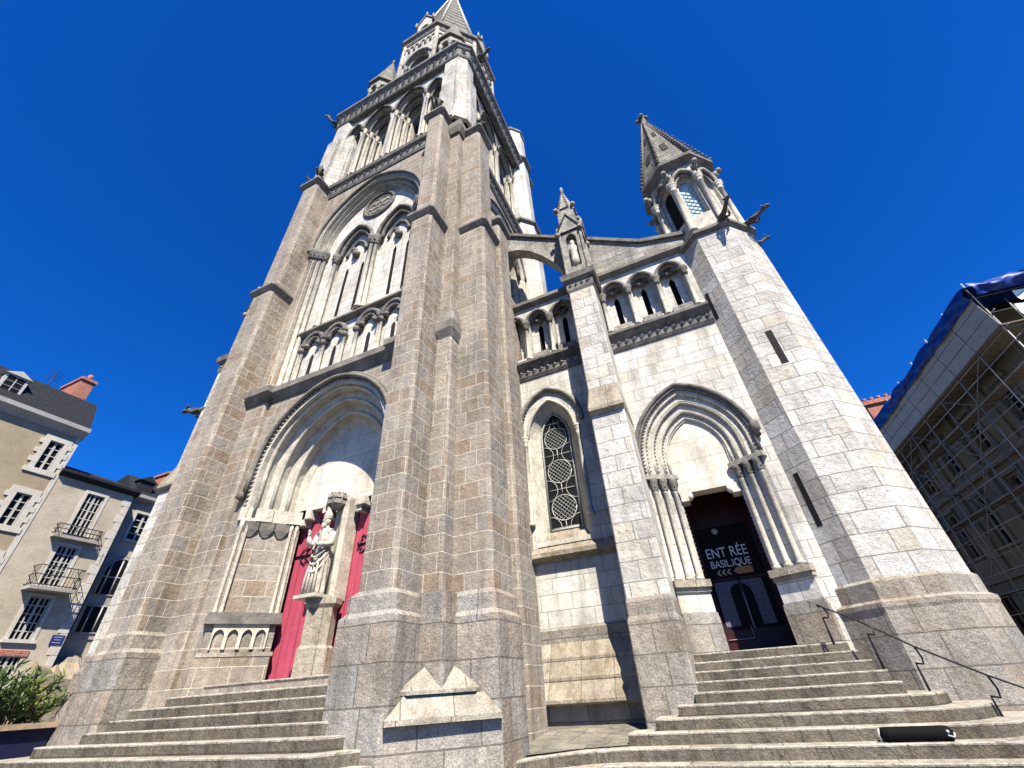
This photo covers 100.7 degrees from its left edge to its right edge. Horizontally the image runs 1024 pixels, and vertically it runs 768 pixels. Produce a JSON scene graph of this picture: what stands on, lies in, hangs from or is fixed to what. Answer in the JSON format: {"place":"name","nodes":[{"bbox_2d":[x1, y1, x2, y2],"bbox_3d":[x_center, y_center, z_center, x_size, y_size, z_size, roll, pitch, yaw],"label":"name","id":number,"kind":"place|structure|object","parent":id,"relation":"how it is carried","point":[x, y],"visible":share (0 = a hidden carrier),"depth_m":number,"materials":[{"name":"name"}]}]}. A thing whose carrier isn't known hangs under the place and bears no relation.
{"place":"outdoors","nodes":[
{"label":"outdoors","id":0,"kind":"place"},
{"bbox_2d":[0,0,1023,480],"label":"sky","id":1,"kind":"structure","parent":0,"point":[156,156],"materials":[{"name":"blue"}]},
{"bbox_2d":[527,723,646,754],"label":"forecourt paving","id":2,"kind":"structure","parent":0,"point":[558,738],"depth_m":8.01,"materials":[{"name":"stone"}]},
{"bbox_2d":[877,725,955,742],"bbox_3d":[5.660,4.913,5.959,0.920,0.164,0.232,-17,-38,18],"label":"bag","id":3,"kind":"object","parent":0,"point":[928,733],"visible":1,"depth_m":5.90,"materials":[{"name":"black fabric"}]},
{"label":"street","id":4,"kind":"structure","parent":0,"visible":0},
{"bbox_2d":[0,721,59,759],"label":"planter","id":5,"kind":"object","parent":4,"relation":"on","point":[20,740],"visible":0.85,"depth_m":10.57,"materials":[{"name":"grey stone"}]},
{"bbox_2d":[0,655,70,724],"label":"shrub","id":6,"kind":"object","parent":5,"relation":"on","point":[21,698],"visible":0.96,"depth_m":10.92,"materials":[{"name":"green plant"}]},
{"bbox_2d":[3,655,82,724],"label":"rubble wall","id":7,"kind":"structure","parent":4,"relation":"on","point":[70,664],"depth_m":21.98,"materials":[{"name":"stone"}]},
{"bbox_2d":[0,365,97,571],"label":"beige house","id":8,"kind":"structure","parent":4,"relation":"on","point":[45,429],"depth_m":23.99,"materials":[{"name":"paint"}]},
{"bbox_2d":[0,492,30,525],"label":"window","id":9,"kind":"structure","parent":8,"relation":"in","point":[16,506],"depth_m":22.72,"materials":[{"name":"white paint"}]},
{"bbox_2d":[34,441,63,470],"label":"window","id":10,"kind":"structure","parent":8,"relation":"in","point":[53,448],"depth_m":24.58,"materials":[{"name":"white paint"}]},
{"bbox_2d":[0,466,142,717],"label":"cream house","id":11,"kind":"structure","parent":4,"relation":"on","point":[49,571],"depth_m":23.45,"materials":[{"name":"paint"}]},
{"bbox_2d":[0,656,20,691],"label":"window","id":12,"kind":"structure","parent":11,"relation":"in","point":[7,660],"depth_m":21.02,"materials":[{"name":"white paint"}]},
{"bbox_2d":[8,596,50,639],"bbox_3d":[-25.125,12.206,22.099,0.100,2.040,1.002,-17,-38,18],"label":"window","id":13,"kind":"structure","parent":11,"relation":"in","point":[33,612],"depth_m":22.10,"materials":[{"name":"white paint"}]},
{"bbox_2d":[48,635,65,644],"bbox_3d":[-24.300,13.675,22.666,0.028,0.450,0.550,-17,-38,18],"label":"street name plate","id":14,"kind":"object","parent":11,"relation":"attached to","point":[56,639],"visible":1,"depth_m":22.65,"materials":[{"name":"blue metal"}]},
{"bbox_2d":[38,546,77,586],"bbox_3d":[-25.263,10.145,23.594,0.100,2.140,1.002,-17,-38,18],"label":"window","id":15,"kind":"structure","parent":11,"relation":"in","point":[63,556],"depth_m":23.67,"materials":[{"name":"white paint"}]},
{"bbox_2d":[67,494,103,535],"bbox_3d":[-25.419,7.822,25.280,0.100,2.490,1.002,-17,-38,18],"label":"window","id":16,"kind":"structure","parent":11,"relation":"in","point":[91,505],"depth_m":25.35,"materials":[{"name":"white paint"}]},
{"bbox_2d":[55,471,170,659],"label":"shaded house","id":17,"kind":"structure","parent":4,"relation":"on","point":[81,634],"depth_m":26.43,"materials":[{"name":"paint"}]},
{"bbox_2d":[74,558,128,634],"bbox_3d":[-24.627,12.858,25.915,0.109,4.198,1.714,-17,-38,18],"label":"arched window","id":18,"kind":"structure","parent":17,"relation":"in","point":[107,584],"depth_m":25.63,"materials":[{"name":"glass"}]},
{"bbox_2d":[126,513,148,540],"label":"window","id":19,"kind":"structure","parent":17,"relation":"in","point":[137,527],"depth_m":28.37,"materials":[{"name":"white paint"}]},
{"bbox_2d":[44,0,1023,767],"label":"basilica","id":20,"kind":"structure","parent":4,"relation":"on","point":[480,440],"depth_m":11.24,"materials":[{"name":"stone"}]},
{"bbox_2d":[265,512,334,679],"bbox_3d":[-5.194,5.129,10.784,1.720,4.000,0.183,-17,-38,18],"label":"door","id":21,"kind":"structure","parent":20,"relation":"in","point":[287,636],"depth_m":10.48,"materials":[{"name":"paint"}]},
{"bbox_2d":[293,509,335,600],"bbox_3d":[-4.631,4.063,10.296,0.757,2.090,0.561,-17,-38,18],"label":"statue","id":22,"kind":"object","parent":20,"relation":"on","point":[317,571],"visible":1,"depth_m":10.04,"materials":[{"name":"stone"}]},
{"bbox_2d":[265,169,420,386],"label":"great window","id":23,"kind":"structure","parent":20,"relation":"in","point":[347,302],"depth_m":16.56,"materials":[{"name":"stone"}]},
{"bbox_2d":[330,507,370,667],"bbox_3d":[-3.579,4.621,10.233,1.720,4.000,0.183,-17,-38,18],"label":"door","id":24,"kind":"structure","parent":20,"relation":"in","point":[353,584],"depth_m":10.47,"materials":[{"name":"paint"}]},
{"bbox_2d":[490,197,526,303],"bbox_3d":[-0.501,-6.131,20.059,0.680,5.730,4.860,-17,-38,18],"label":"blind window","id":25,"kind":"structure","parent":20,"relation":"in","point":[518,279],"depth_m":21.62,"materials":[{"name":"stone"}]},
{"bbox_2d":[521,387,616,564],"bbox_3d":[1.701,2.536,13.629,2.993,5.900,0.860,-17,-38,18],"label":"window","id":26,"kind":"structure","parent":20,"relation":"in","point":[562,503],"depth_m":13.51,"materials":[{"name":"stone"}]},
{"bbox_2d":[700,536,763,579],"bbox_3d":[6.195,4.922,12.038,1.362,0.986,0.034,-17,-38,18],"label":"entrance sign","id":27,"kind":"object","parent":20,"relation":"attached to","point":[731,557],"visible":1,"depth_m":12.02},
{"bbox_2d":[681,491,796,650],"bbox_3d":[6.239,5.114,11.919,1.820,4.155,0.178,-17,-38,18],"label":"entrance door","id":28,"kind":"structure","parent":20,"relation":"in","point":[750,609],"depth_m":11.59,"materials":[{"name":"black wood"}]},
{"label":"pavement","id":29,"kind":"structure","parent":0,"visible":0},
{"bbox_2d":[876,284,1023,635],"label":"scaffold","id":30,"kind":"object","parent":29,"relation":"on","point":[1004,386],"visible":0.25,"depth_m":25.41,"materials":[{"name":"grey metal"}]},
{"bbox_2d":[880,289,1023,464],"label":"cladding","id":31,"kind":"structure","parent":30,"relation":"on","point":[985,330],"depth_m":25.30,"materials":[{"name":"grey metal"}]},
{"bbox_2d":[888,297,1023,632],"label":"tenement building","id":32,"kind":"structure","parent":29,"relation":"on","point":[1003,367],"depth_m":27.20,"materials":[{"name":"concrete"}]},
{"bbox_2d":[861,393,890,419],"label":"chimney stack","id":33,"kind":"object","parent":32,"relation":"on","point":[872,406],"visible":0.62,"depth_m":41.04,"materials":[{"name":"red brick"}]},
{"bbox_2d":[921,472,935,492],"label":"window","id":34,"kind":"structure","parent":32,"relation":"in","point":[929,483],"depth_m":33.20,"materials":[{"name":"glass"}]},
{"bbox_2d":[873,269,1023,432],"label":"tarpaulin","id":35,"kind":"object","parent":32,"relation":"on","point":[956,307],"visible":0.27,"depth_m":23.78,"materials":[{"name":"blue plastic"}]},
{"bbox_2d":[944,450,960,472],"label":"window","id":36,"kind":"structure","parent":32,"relation":"in","point":[947,455],"depth_m":30.04,"materials":[{"name":"glass"}]},
{"bbox_2d":[953,517,979,557],"bbox_3d":[32.719,10.928,30.417,0.110,2.980,1.250,-15,-37,15],"label":"window","id":37,"kind":"structure","parent":32,"relation":"in","point":[962,532],"depth_m":30.57,"materials":[{"name":"glass"}]},
{"bbox_2d":[971,422,992,448],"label":"window","id":38,"kind":"structure","parent":32,"relation":"in","point":[985,440],"depth_m":26.79,"materials":[{"name":"glass"}]},
{"bbox_2d":[981,499,1012,543],"bbox_3d":[31.284,8.736,27.263,0.110,2.980,1.250,-15,-37,15],"label":"window","id":39,"kind":"structure","parent":32,"relation":"in","point":[992,517],"depth_m":27.39,"materials":[{"name":"glass"}]},
{"bbox_2d":[1001,594,1023,631],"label":"window","id":40,"kind":"structure","parent":32,"relation":"in","point":[1010,603],"depth_m":27.90,"materials":[{"name":"black glass"}]},
{"bbox_2d":[1005,388,1023,415],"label":"window","id":41,"kind":"structure","parent":32,"relation":"in","point":[1018,405],"depth_m":23.78,"materials":[{"name":"metal"}]},
{"bbox_2d":[1015,475,1023,493],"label":"window","id":42,"kind":"structure","parent":32,"relation":"in","point":[1018,479],"depth_m":25.02,"materials":[{"name":"metal"}]},
{"label":"ground","id":43,"kind":"structure","parent":0,"visible":0},
{"bbox_2d":[0,674,370,767],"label":"stone steps","id":44,"kind":"structure","parent":43,"relation":"on","point":[278,728],"depth_m":7.20,"materials":[{"name":"stone"}]},
{"bbox_2d":[517,641,1023,767],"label":"stone steps","id":45,"kind":"structure","parent":43,"relation":"on","point":[827,705],"depth_m":6.84,"materials":[{"name":"stone"}]},
{"bbox_2d":[816,603,1023,716],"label":"handrail","id":46,"kind":"object","parent":45,"relation":"on","point":[922,663],"visible":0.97,"depth_m":7.30,"materials":[{"name":"black metal"}]}
]}

